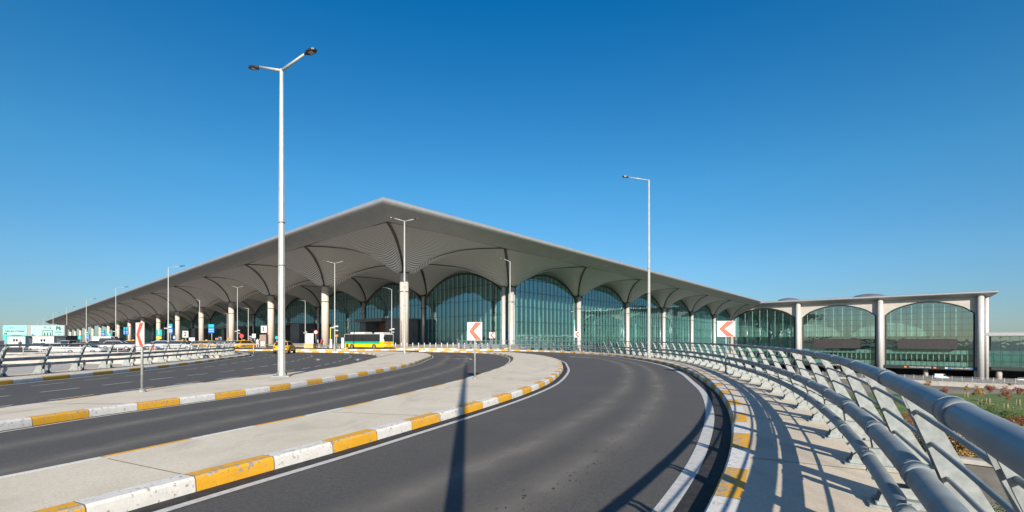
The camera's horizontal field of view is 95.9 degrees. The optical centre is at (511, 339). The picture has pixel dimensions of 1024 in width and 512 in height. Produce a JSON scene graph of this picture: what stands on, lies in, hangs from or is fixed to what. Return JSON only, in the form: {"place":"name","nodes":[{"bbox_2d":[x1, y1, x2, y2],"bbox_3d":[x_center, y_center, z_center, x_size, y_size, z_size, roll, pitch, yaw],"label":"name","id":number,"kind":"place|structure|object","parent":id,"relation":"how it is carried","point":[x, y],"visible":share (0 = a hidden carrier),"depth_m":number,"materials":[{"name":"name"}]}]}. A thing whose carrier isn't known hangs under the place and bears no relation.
{"place":"outdoors","nodes":[
{"label":"outdoors","id":0,"kind":"place"},
{"bbox_2d":[0,350,247,379],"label":"pavement","id":1,"kind":"structure","parent":0,"point":[17,376],"depth_m":24.19,"materials":[{"name":"concrete"}]},
{"bbox_2d":[0,341,235,376],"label":"guard railing","id":2,"kind":"object","parent":1,"relation":"on","point":[77,361],"visible":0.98,"depth_m":24.74,"materials":[{"name":"metal"}]},
{"bbox_2d":[23,344,273,354],"bbox_3d":[-41.801,1.300,53.216,26.492,1.400,2.168,0,0,-10],"label":"pipe fence","id":3,"kind":"object","parent":1,"relation":"on","point":[253,347],"visible":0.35,"depth_m":52.98,"materials":[{"name":"silver metal"}]},
{"bbox_2d":[0,341,340,374],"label":"forecourt road","id":4,"kind":"structure","parent":0,"point":[26,369],"depth_m":36.53,"materials":[{"name":"grey asphalt"}]},
{"bbox_2d":[6,336,32,346],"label":"site cabin","id":5,"kind":"object","parent":4,"relation":"on","point":[17,339],"visible":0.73,"depth_m":98.70,"materials":[{"name":"white metal"}]},
{"bbox_2d":[3,325,67,343],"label":"sign wall","id":6,"kind":"structure","parent":4,"relation":"on","point":[35,330],"depth_m":149.90,"materials":[{"name":"white"}]},
{"bbox_2d":[28,343,44,350],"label":"parked car","id":7,"kind":"object","parent":4,"relation":"on","point":[32,347],"visible":0.23,"depth_m":69.48,"materials":[{"name":"grey metal"}]},
{"bbox_2d":[32,336,66,342],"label":"site cabin","id":8,"kind":"object","parent":4,"relation":"on","point":[47,339],"visible":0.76,"depth_m":98.70,"materials":[{"name":"white metal"}]},
{"bbox_2d":[37,343,68,351],"bbox_3d":[-62.498,1.260,63.999,4.570,1.470,1.830,0,0,-10],"label":"parked car","id":9,"kind":"object","parent":4,"relation":"on","point":[56,349],"visible":0.33,"depth_m":63.16,"materials":[{"name":"grey metal"}]},
{"bbox_2d":[59,340,79,342],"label":"parked car","id":10,"kind":"object","parent":4,"relation":"on","point":[73,341],"visible":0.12,"depth_m":83.07,"materials":[{"name":"black metal"}]},
{"bbox_2d":[66,336,79,341],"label":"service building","id":11,"kind":"structure","parent":4,"relation":"on","point":[68,338],"depth_m":120.50,"materials":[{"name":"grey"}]},
{"bbox_2d":[64,345,107,351],"bbox_3d":[-57.024,1.260,62.000,4.570,1.470,1.830,0,0,-4],"label":"parked car","id":12,"kind":"object","parent":4,"relation":"on","point":[89,348],"visible":0.48,"depth_m":61.23,"materials":[{"name":"grey metal"}]},
{"bbox_2d":[84,298,95,342],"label":"street lamp","id":13,"kind":"object","parent":4,"relation":"on","point":[86,320],"visible":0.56,"depth_m":131.54,"materials":[{"name":"metal"}]},
{"bbox_2d":[92,337,117,340],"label":"parked van","id":14,"kind":"object","parent":4,"relation":"on","point":[95,338],"visible":0.09,"depth_m":86.98,"materials":[{"name":"grey metal"}]},
{"bbox_2d":[2,355,221,363],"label":"parapet wall","id":15,"kind":"structure","parent":4,"relation":"on","point":[138,361],"depth_m":37.85,"materials":[{"name":"concrete"}]},
{"bbox_2d":[98,338,125,349],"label":"parked van","id":16,"kind":"object","parent":4,"relation":"on","point":[102,340],"visible":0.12,"depth_m":75.40,"materials":[{"name":"grey metal"}]},
{"bbox_2d":[99,341,135,349],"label":"parked car","id":17,"kind":"object","parent":4,"relation":"on","point":[125,346],"visible":0.53,"depth_m":73.39,"materials":[{"name":"grey metal"}]},
{"bbox_2d":[113,287,122,336],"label":"street lamp","id":18,"kind":"object","parent":4,"relation":"on","point":[115,316],"visible":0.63,"depth_m":101.91,"materials":[{"name":"metal"}]},
{"bbox_2d":[124,327,128,339],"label":"information sign","id":19,"kind":"object","parent":4,"relation":"on","point":[126,331],"visible":0.91,"depth_m":104.92,"materials":[{"name":"metal"}]},
{"bbox_2d":[144,341,167,348],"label":"parked car","id":20,"kind":"object","parent":4,"relation":"on","point":[158,345],"visible":0.28,"depth_m":75.16,"materials":[{"name":"white metal"}]},
{"bbox_2d":[156,330,161,340],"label":"number sign","id":21,"kind":"object","parent":4,"relation":"on","point":[159,333],"visible":0.9,"depth_m":91.92,"materials":[{"name":"metal"}]},
{"bbox_2d":[167,324,172,340],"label":"information sign","id":22,"kind":"object","parent":4,"relation":"on","point":[170,325],"visible":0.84,"depth_m":87.92,"materials":[{"name":"metal"}]},
{"bbox_2d":[164,265,184,347],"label":"street lamp","id":23,"kind":"object","parent":4,"relation":"on","point":[168,304],"visible":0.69,"depth_m":72.81,"materials":[{"name":"metal"}]},
{"bbox_2d":[163,341,196,348],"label":"parked car","id":24,"kind":"object","parent":4,"relation":"on","point":[185,346],"visible":0.45,"depth_m":73.23,"materials":[{"name":"silver metal"}]},
{"bbox_2d":[182,331,188,340],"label":"number sign","id":25,"kind":"object","parent":4,"relation":"on","point":[185,334],"visible":0.95,"depth_m":99.92,"materials":[{"name":"metal"}]},
{"bbox_2d":[190,340,219,348],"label":"taxi","id":26,"kind":"object","parent":4,"relation":"on","point":[206,343],"visible":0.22,"depth_m":77.34,"materials":[{"name":"orange"}]},
{"bbox_2d":[208,324,214,340],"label":"information sign","id":27,"kind":"object","parent":4,"relation":"on","point":[211,328],"visible":0.91,"depth_m":89.92,"materials":[{"name":"metal"}]},
{"bbox_2d":[228,285,246,339],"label":"street lamp","id":28,"kind":"object","parent":4,"relation":"on","point":[237,312],"visible":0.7,"depth_m":100.67,"materials":[{"name":"metal"}]},
{"bbox_2d":[234,341,259,348],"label":"taxi","id":29,"kind":"object","parent":4,"relation":"on","point":[241,342],"visible":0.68,"depth_m":81.82,"materials":[{"name":"yellow metal"}]},
{"bbox_2d":[260,335,267,346],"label":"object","id":30,"kind":"structure","parent":4,"relation":"on","point":[263,339],"depth_m":84.20,"materials":[{"name":"grey"}]},
{"bbox_2d":[344,332,395,348],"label":"city bus","id":31,"kind":"object","parent":4,"relation":"on","point":[375,340],"visible":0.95,"depth_m":78.58,"materials":[{"name":"yellow"}]},
{"bbox_2d":[151,341,514,348],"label":"pavement","id":32,"kind":"structure","parent":0,"point":[399,346],"depth_m":113.25,"materials":[{"name":"concrete"}]},
{"bbox_2d":[81,341,516,348],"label":"kerb","id":33,"kind":"structure","parent":32,"relation":"on","point":[372,348],"depth_m":82.36,"materials":[{"name":"paint"}]},
{"bbox_2d":[302,300,305,342],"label":"street lamp","id":34,"kind":"object","parent":32,"relation":"on","point":[305,321],"visible":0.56,"depth_m":123.91,"materials":[{"name":"metal"}]},
{"bbox_2d":[304,343,315,347],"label":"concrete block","id":35,"kind":"object","parent":32,"relation":"on","point":[309,345],"visible":1,"depth_m":79.00,"materials":[{"name":"yellow concrete"}]},
{"bbox_2d":[306,333,313,342],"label":"advertising panel","id":36,"kind":"object","parent":35,"relation":"attached to","point":[309,337],"visible":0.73,"depth_m":79.92,"materials":[{"name":"white paint"}]},
{"bbox_2d":[382,287,394,333],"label":"street lamp","id":37,"kind":"object","parent":32,"relation":"on","point":[391,329],"visible":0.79,"depth_m":86.02,"materials":[{"name":"metal"}]},
{"bbox_2d":[0,350,714,511],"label":"road","id":38,"kind":"structure","parent":0,"point":[642,471],"depth_m":8.16,"materials":[{"name":"grey asphalt"}]},
{"bbox_2d":[0,352,249,384],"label":"kerb","id":39,"kind":"structure","parent":38,"relation":"on","point":[33,379],"depth_m":21.95,"materials":[{"name":"paint"}]},
{"bbox_2d":[2,351,378,407],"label":"kerb","id":40,"kind":"structure","parent":38,"relation":"on","point":[377,355],"depth_m":25.90,"materials":[{"name":"paint"}]},
{"bbox_2d":[0,351,428,419],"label":"traffic island","id":41,"kind":"structure","parent":38,"relation":"on","point":[383,359],"depth_m":14.68,"materials":[{"name":"concrete"}]},
{"bbox_2d":[136,322,146,391],"bbox_3d":[-10.785,0.524,13.472,0.580,2.020,0.240,0,0,33],"label":"chevron sign","id":42,"kind":"object","parent":41,"relation":"on","point":[139,334],"visible":1,"depth_m":13.44,"materials":[{"name":"metal"}]},
{"bbox_2d":[248,47,316,376],"bbox_3d":[-9.496,-5.024,19.046,3.563,13.117,0.889,0,0,10],"label":"street lamp","id":43,"kind":"object","parent":41,"relation":"on","point":[281,372],"visible":1,"depth_m":18.96,"materials":[{"name":"metal"}]},
{"bbox_2d":[389,217,418,353],"bbox_3d":[-11.314,-5.633,48.736,3.162,14.334,0.842,0,0,0],"label":"street lamp","id":44,"kind":"object","parent":41,"relation":"on","point":[404,327],"visible":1,"depth_m":48.72,"materials":[{"name":"metal"}]},
{"bbox_2d":[0,351,430,430],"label":"kerb","id":45,"kind":"structure","parent":38,"relation":"on","point":[9,424],"depth_m":11.61,"materials":[{"name":"paint"}]},
{"bbox_2d":[0,351,513,477],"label":"kerb","id":46,"kind":"structure","parent":38,"relation":"on","point":[510,356],"depth_m":7.92,"materials":[{"name":"paint"}]},
{"bbox_2d":[218,349,324,349],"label":"traffic island","id":47,"kind":"structure","parent":38,"relation":"on","point":[296,349],"depth_m":69.27,"materials":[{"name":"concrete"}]},
{"bbox_2d":[0,350,558,511],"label":"traffic island","id":48,"kind":"structure","parent":38,"relation":"on","point":[40,489],"depth_m":6.80,"materials":[{"name":"concrete"}]},
{"bbox_2d":[42,366,898,473],"bbox_3d":[-0.362,1.530,15.509,25.643,0.001,57.979,0,0,0],"label":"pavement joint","id":49,"kind":"object","parent":48,"relation":"on","point":[371,413],"visible":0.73,"depth_m":5.93,"materials":[{"name":"grey concrete"}]},
{"bbox_2d":[467,322,481,378],"bbox_3d":[-1.431,0.439,17.817,0.570,2.190,0.240,0,0,2],"label":"chevron sign","id":50,"kind":"object","parent":48,"relation":"on","point":[474,331],"visible":0.94,"depth_m":17.76,"materials":[{"name":"metal"}]},
{"bbox_2d":[273,340,295,353],"bbox_3d":[-27.533,0.883,55.995,1.830,1.625,4.570,0,0,-14],"label":"taxi","id":51,"kind":"object","parent":38,"relation":"on","point":[290,347],"visible":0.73,"depth_m":54.47,"materials":[{"name":"yellow metal"}]},
{"bbox_2d":[167,349,406,350],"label":"kerb","id":52,"kind":"structure","parent":38,"relation":"on","point":[312,350],"depth_m":69.09,"materials":[{"name":"paint"}]},
{"bbox_2d":[32,350,562,511],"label":"kerb","id":53,"kind":"structure","parent":38,"relation":"on","point":[137,496],"depth_m":5.84,"materials":[{"name":"paint"}]},
{"bbox_2d":[320,260,348,350],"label":"street lamp","id":54,"kind":"object","parent":38,"relation":"on","point":[334,326],"visible":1,"depth_m":68.48,"materials":[{"name":"metal"}]},
{"bbox_2d":[0,350,713,511],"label":"road marking","id":55,"kind":"object","parent":38,"relation":"on","point":[669,501],"visible":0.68,"depth_m":6.84,"materials":[{"name":"paint"}]},
{"bbox_2d":[0,350,730,511],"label":"road gutter","id":56,"kind":"object","parent":38,"relation":"on","point":[699,493],"visible":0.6,"depth_m":6.57,"materials":[{"name":"concrete"}]},
{"bbox_2d":[498,258,510,350],"bbox_3d":[-0.940,-4.769,64.133,1.898,12.939,0.511,0,0,-14],"label":"street lamp","id":57,"kind":"object","parent":38,"relation":"on","point":[509,311],"visible":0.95,"depth_m":64.25,"materials":[{"name":"metal"}]},
{"bbox_2d":[407,349,749,511],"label":"kerb","id":58,"kind":"structure","parent":38,"relation":"on","point":[727,494],"depth_m":6.59,"materials":[{"name":"paint"}]},
{"bbox_2d":[496,377,667,509],"bbox_3d":[5.499,1.695,25.693,5.069,0.001,48.826,0,0,11],"label":"road stain","id":59,"kind":"object","parent":38,"relation":"on","point":[587,466],"visible":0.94,"depth_m":5.88,"materials":[{"name":"black"}]},
{"bbox_2d":[0,0,1023,340],"label":"sky","id":60,"kind":"structure","parent":0,"point":[798,149],"materials":[{"name":"blue"}]},
{"bbox_2d":[82,340,1023,444],"bbox_3d":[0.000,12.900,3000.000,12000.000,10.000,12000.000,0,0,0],"label":"ground","id":61,"kind":"structure","parent":0,"point":[960,392],"depth_m":144.35,"materials":[{"name":"green plant"}]},
{"bbox_2d":[45,197,761,361],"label":"terminal building","id":62,"kind":"structure","parent":61,"relation":"on","point":[457,274],"depth_m":149.37,"materials":[{"name":"grey metal"}]},
{"bbox_2d":[120,327,125,339],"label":"window","id":63,"kind":"structure","parent":62,"relation":"in","point":[122,335],"depth_m":457.46,"materials":[{"name":"teal glass"}]},
{"bbox_2d":[145,323,152,340],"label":"window","id":64,"kind":"structure","parent":62,"relation":"in","point":[148,328],"depth_m":387.01,"materials":[{"name":"teal glass"}]},
{"bbox_2d":[153,322,163,340],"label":"window","id":65,"kind":"structure","parent":62,"relation":"in","point":[154,328],"depth_m":371.64,"materials":[{"name":"teal glass"}]},
{"bbox_2d":[165,319,174,340],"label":"window","id":66,"kind":"structure","parent":62,"relation":"in","point":[170,321],"depth_m":345.31,"materials":[{"name":"teal glass"}]},
{"bbox_2d":[180,317,189,340],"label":"window","id":67,"kind":"structure","parent":62,"relation":"in","point":[184,323],"depth_m":320.06,"materials":[{"name":"teal glass"}]},
{"bbox_2d":[192,314,207,328],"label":"window","id":68,"kind":"structure","parent":62,"relation":"in","point":[195,319],"depth_m":298.99,"materials":[{"name":"teal glass"}]},
{"bbox_2d":[210,311,227,340],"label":"window","id":69,"kind":"structure","parent":62,"relation":"in","point":[221,319],"depth_m":273.30,"materials":[{"name":"teal glass"}]},
{"bbox_2d":[234,307,251,335],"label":"window","id":70,"kind":"structure","parent":62,"relation":"in","point":[239,310],"depth_m":249.33,"materials":[{"name":"teal glass"}]},
{"bbox_2d":[254,303,276,341],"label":"window","id":71,"kind":"structure","parent":62,"relation":"in","point":[262,305],"depth_m":232.79,"materials":[{"name":"teal glass"}]},
{"bbox_2d":[285,298,316,342],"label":"window","id":72,"kind":"structure","parent":62,"relation":"in","point":[293,303],"depth_m":202.85,"materials":[{"name":"teal glass"}]},
{"bbox_2d":[319,291,361,342],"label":"window","id":73,"kind":"structure","parent":62,"relation":"in","point":[340,292],"depth_m":181.12,"materials":[{"name":"teal glass"}]},
{"bbox_2d":[365,284,421,343],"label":"window","id":74,"kind":"structure","parent":62,"relation":"in","point":[379,289],"depth_m":158.40,"materials":[{"name":"teal glass"}]},
{"bbox_2d":[424,273,500,343],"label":"window","id":75,"kind":"structure","parent":62,"relation":"in","point":[496,286],"depth_m":135.75,"materials":[{"name":"teal glass"}]},
{"bbox_2d":[515,275,576,350],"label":"window","id":76,"kind":"structure","parent":62,"relation":"in","point":[543,276],"depth_m":139.01,"materials":[{"name":"teal glass"}]},
{"bbox_2d":[581,285,625,352],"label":"window","id":77,"kind":"structure","parent":62,"relation":"in","point":[600,286],"depth_m":163.11,"materials":[{"name":"teal glass"}]},
{"bbox_2d":[630,293,662,355],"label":"window","id":78,"kind":"structure","parent":62,"relation":"in","point":[639,316],"depth_m":190.23,"materials":[{"name":"teal glass"}]},
{"bbox_2d":[667,300,690,358],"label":"window","id":79,"kind":"structure","parent":62,"relation":"in","point":[686,310],"depth_m":216.46,"materials":[{"name":"teal glass"}]},
{"bbox_2d":[694,305,712,361],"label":"window","id":80,"kind":"structure","parent":62,"relation":"in","point":[707,314],"depth_m":243.19,"materials":[{"name":"teal glass"}]},
{"bbox_2d":[716,309,730,360],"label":"window","id":81,"kind":"structure","parent":62,"relation":"in","point":[724,315],"depth_m":265.41,"materials":[{"name":"teal glass"}]},
{"bbox_2d":[709,290,1023,378],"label":"pier building","id":82,"kind":"structure","parent":61,"relation":"on","point":[933,334],"depth_m":234.21,"materials":[{"name":"grey concrete"}]},
{"bbox_2d":[734,308,794,361],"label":"window","id":83,"kind":"structure","parent":82,"relation":"in","point":[787,354],"depth_m":265.15,"materials":[{"name":"teal glass"}]},
{"bbox_2d":[802,305,875,363],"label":"window","id":84,"kind":"structure","parent":82,"relation":"in","point":[851,353],"depth_m":241.36,"materials":[{"name":"teal glass"}]},
{"bbox_2d":[885,301,974,366],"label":"window","id":85,"kind":"structure","parent":82,"relation":"in","point":[911,354],"depth_m":218.85,"materials":[{"name":"teal glass"}]},
{"bbox_2d":[862,379,1023,388],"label":"concrete wall","id":86,"kind":"structure","parent":61,"relation":"on","point":[961,385],"depth_m":172.92,"materials":[{"name":"grey concrete"}]},
{"bbox_2d":[925,452,1010,511],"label":"retaining wall","id":87,"kind":"structure","parent":61,"relation":"on","point":[982,470],"depth_m":16.41,"materials":[{"name":"concrete"}]},
{"bbox_2d":[972,385,986,403],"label":"young tree","id":88,"kind":"object","parent":61,"relation":"on","point":[979,390],"visible":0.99,"depth_m":124.12,"materials":[{"name":"brown plant"}]},
{"bbox_2d":[984,384,996,404],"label":"young tree","id":89,"kind":"object","parent":61,"relation":"on","point":[989,388],"visible":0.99,"depth_m":126.27,"materials":[{"name":"brown plant"}]},
{"bbox_2d":[977,400,1004,416],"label":"shrub","id":90,"kind":"object","parent":61,"relation":"on","point":[989,407],"visible":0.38,"depth_m":106.15,"materials":[{"name":"green plant"}]},
{"bbox_2d":[985,332,1023,378],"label":"wing building","id":91,"kind":"structure","parent":61,"relation":"on","point":[1005,348],"depth_m":208.23,"materials":[{"name":"teal glass"}]},
{"bbox_2d":[991,336,1023,367],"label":"window","id":92,"kind":"structure","parent":91,"relation":"in","point":[1000,348],"depth_m":204.29,"materials":[{"name":"glass"}]},
{"bbox_2d":[998,383,1013,408],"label":"young tree","id":93,"kind":"object","parent":61,"relation":"on","point":[1005,393],"visible":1,"depth_m":116.41,"materials":[{"name":"brown plant"}]},
{"bbox_2d":[997,408,1023,418],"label":"shrub","id":94,"kind":"object","parent":61,"relation":"on","point":[1002,413],"visible":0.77,"depth_m":103.50,"materials":[{"name":"green plant"}]},
{"bbox_2d":[1005,413,1023,425],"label":"shrub","id":95,"kind":"object","parent":61,"relation":"on","point":[1020,420],"visible":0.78,"depth_m":95.95,"materials":[{"name":"brown plant"}]},
{"bbox_2d":[1012,387,1023,403],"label":"young tree","id":96,"kind":"object","parent":61,"relation":"on","point":[1019,390],"visible":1,"depth_m":124.26,"materials":[{"name":"brown plant"}]},
{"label":"planted bank","id":97,"kind":"structure","parent":61,"relation":"on","visible":0},
{"bbox_2d":[912,431,969,455],"bbox_3d":[17.506,4.487,19.496,2.672,2.044,2.692,0,0,37],"label":"shrub","id":98,"kind":"object","parent":97,"relation":"on","point":[918,438],"visible":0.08,"depth_m":19.22,"materials":[{"name":"brown plant"}]},
{"bbox_2d":[945,431,978,457],"bbox_3d":[19.445,4.506,19.974,2.372,2.035,2.879,0,0,0],"label":"shrub","id":99,"kind":"object","parent":97,"relation":"on","point":[964,451],"visible":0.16,"depth_m":19.40,"materials":[{"name":"brown plant"}]},
{"bbox_2d":[990,493,1006,511],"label":"shrub","id":100,"kind":"object","parent":97,"relation":"on","point":[995,507],"visible":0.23,"depth_m":14.61,"materials":[{"name":"green plant"}]},
{"bbox_2d":[483,349,904,511],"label":"pavement","id":101,"kind":"structure","parent":0,"point":[773,484],"depth_m":5.75,"materials":[{"name":"concrete"}]},
{"bbox_2d":[574,331,579,351],"bbox_3d":[7.688,0.309,54.417,0.720,2.450,0.240,0,0,-4],"label":"chevron sign","id":102,"kind":"object","parent":101,"relation":"on","point":[577,334],"visible":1,"depth_m":54.36,"materials":[{"name":"metal"}]},
{"bbox_2d":[622,176,653,357],"bbox_3d":[10.370,-5.959,38.092,2.555,14.986,0.716,0,0,0],"label":"street lamp","id":103,"kind":"object","parent":101,"relation":"on","point":[648,339],"visible":1,"depth_m":38.01,"materials":[{"name":"metal"}]},
{"bbox_2d":[717,321,734,373],"bbox_3d":[9.463,0.364,20.457,0.760,2.340,0.240,0,0,6],"label":"chevron sign","id":104,"kind":"object","parent":101,"relation":"on","point":[725,329],"visible":0.98,"depth_m":20.40,"materials":[{"name":"metal"}]},
{"bbox_2d":[459,340,1023,511],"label":"guard railing","id":105,"kind":"object","parent":101,"relation":"on","point":[943,478],"visible":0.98,"depth_m":3.44,"materials":[{"name":"metal"}]},
{"bbox_2d":[752,368,1023,384],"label":"road","id":106,"kind":"structure","parent":0,"point":[965,379],"depth_m":209.35,"materials":[{"name":"concrete"}]},
{"bbox_2d":[763,370,1020,384],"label":"fence","id":107,"kind":"object","parent":106,"relation":"on","point":[1005,381],"visible":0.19,"depth_m":191.16,"materials":[{"name":"silver metal"}]},
{"bbox_2d":[775,374,1023,385],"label":"road barrier","id":108,"kind":"object","parent":106,"relation":"on","point":[940,382],"visible":0.24,"depth_m":183.40,"materials":[{"name":"concrete"}]},
{"bbox_2d":[933,374,948,378],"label":"parked van","id":109,"kind":"object","parent":106,"relation":"on","point":[936,376],"visible":0.92,"depth_m":207.52,"materials":[{"name":"white metal"}]},
{"bbox_2d":[874,400,1023,435],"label":"grass","id":110,"kind":"structure","parent":0,"point":[982,408],"depth_m":122.76,"materials":[{"name":"green plant"}]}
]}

